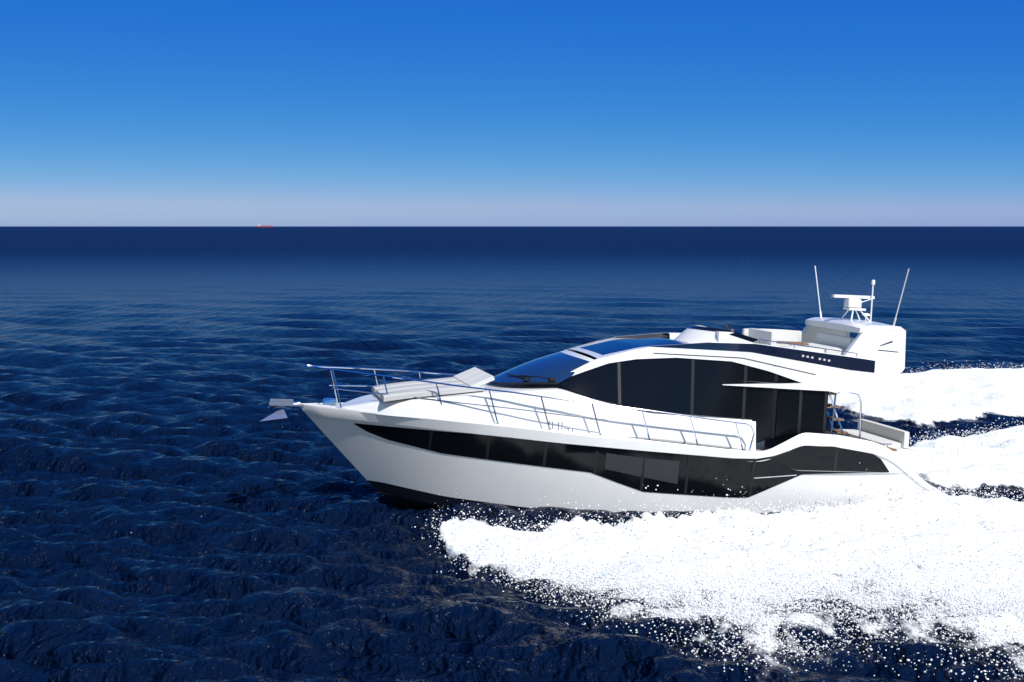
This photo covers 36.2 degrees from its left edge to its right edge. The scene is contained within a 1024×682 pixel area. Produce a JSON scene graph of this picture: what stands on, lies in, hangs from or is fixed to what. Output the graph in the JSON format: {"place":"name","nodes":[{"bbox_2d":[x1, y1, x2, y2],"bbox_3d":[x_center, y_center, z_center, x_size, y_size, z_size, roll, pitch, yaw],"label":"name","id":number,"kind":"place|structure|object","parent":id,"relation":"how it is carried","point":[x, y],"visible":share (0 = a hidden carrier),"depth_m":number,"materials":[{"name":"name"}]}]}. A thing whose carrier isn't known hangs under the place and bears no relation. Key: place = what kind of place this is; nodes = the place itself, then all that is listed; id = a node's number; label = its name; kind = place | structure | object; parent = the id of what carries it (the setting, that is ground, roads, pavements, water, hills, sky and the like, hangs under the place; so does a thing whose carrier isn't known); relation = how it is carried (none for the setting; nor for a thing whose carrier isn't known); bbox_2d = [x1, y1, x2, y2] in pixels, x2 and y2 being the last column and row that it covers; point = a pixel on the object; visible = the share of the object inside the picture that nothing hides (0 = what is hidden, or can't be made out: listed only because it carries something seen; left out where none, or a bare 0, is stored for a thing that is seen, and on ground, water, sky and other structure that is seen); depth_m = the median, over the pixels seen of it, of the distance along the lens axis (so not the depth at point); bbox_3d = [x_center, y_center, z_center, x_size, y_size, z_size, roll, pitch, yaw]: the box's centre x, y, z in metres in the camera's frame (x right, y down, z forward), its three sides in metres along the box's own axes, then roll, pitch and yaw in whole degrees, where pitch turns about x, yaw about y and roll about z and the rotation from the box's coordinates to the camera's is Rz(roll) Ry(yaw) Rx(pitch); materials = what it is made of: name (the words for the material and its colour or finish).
{"place":"outdoors","nodes":[
{"label":"outdoors","id":0,"kind":"place"},
{"bbox_2d":[0,226,1023,681],"bbox_3d":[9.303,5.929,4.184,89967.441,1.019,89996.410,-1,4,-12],"label":"sea","id":1,"kind":"structure","parent":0,"point":[174,506],"depth_m":41.30,"materials":[{"name":"liquid"}]},
{"bbox_2d":[261,266,954,512],"bbox_3d":[2.377,1.202,35.896,16.100,6.405,4.460,2,4,-12],"label":"motor yacht","id":2,"kind":"object","parent":1,"relation":"on","point":[691,413],"visible":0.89,"depth_m":34.41,"materials":[{"name":"white plastic"}]},
{"bbox_2d":[411,361,1023,681],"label":"wake spray drops","id":3,"kind":"object","parent":1,"relation":"on","point":[950,611],"visible":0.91,"depth_m":26.59,"materials":[{"name":"white liquid"}]},
{"bbox_2d":[0,0,1023,225],"label":"sky","id":4,"kind":"structure","parent":0,"point":[113,112],"materials":[{"name":"blue"}]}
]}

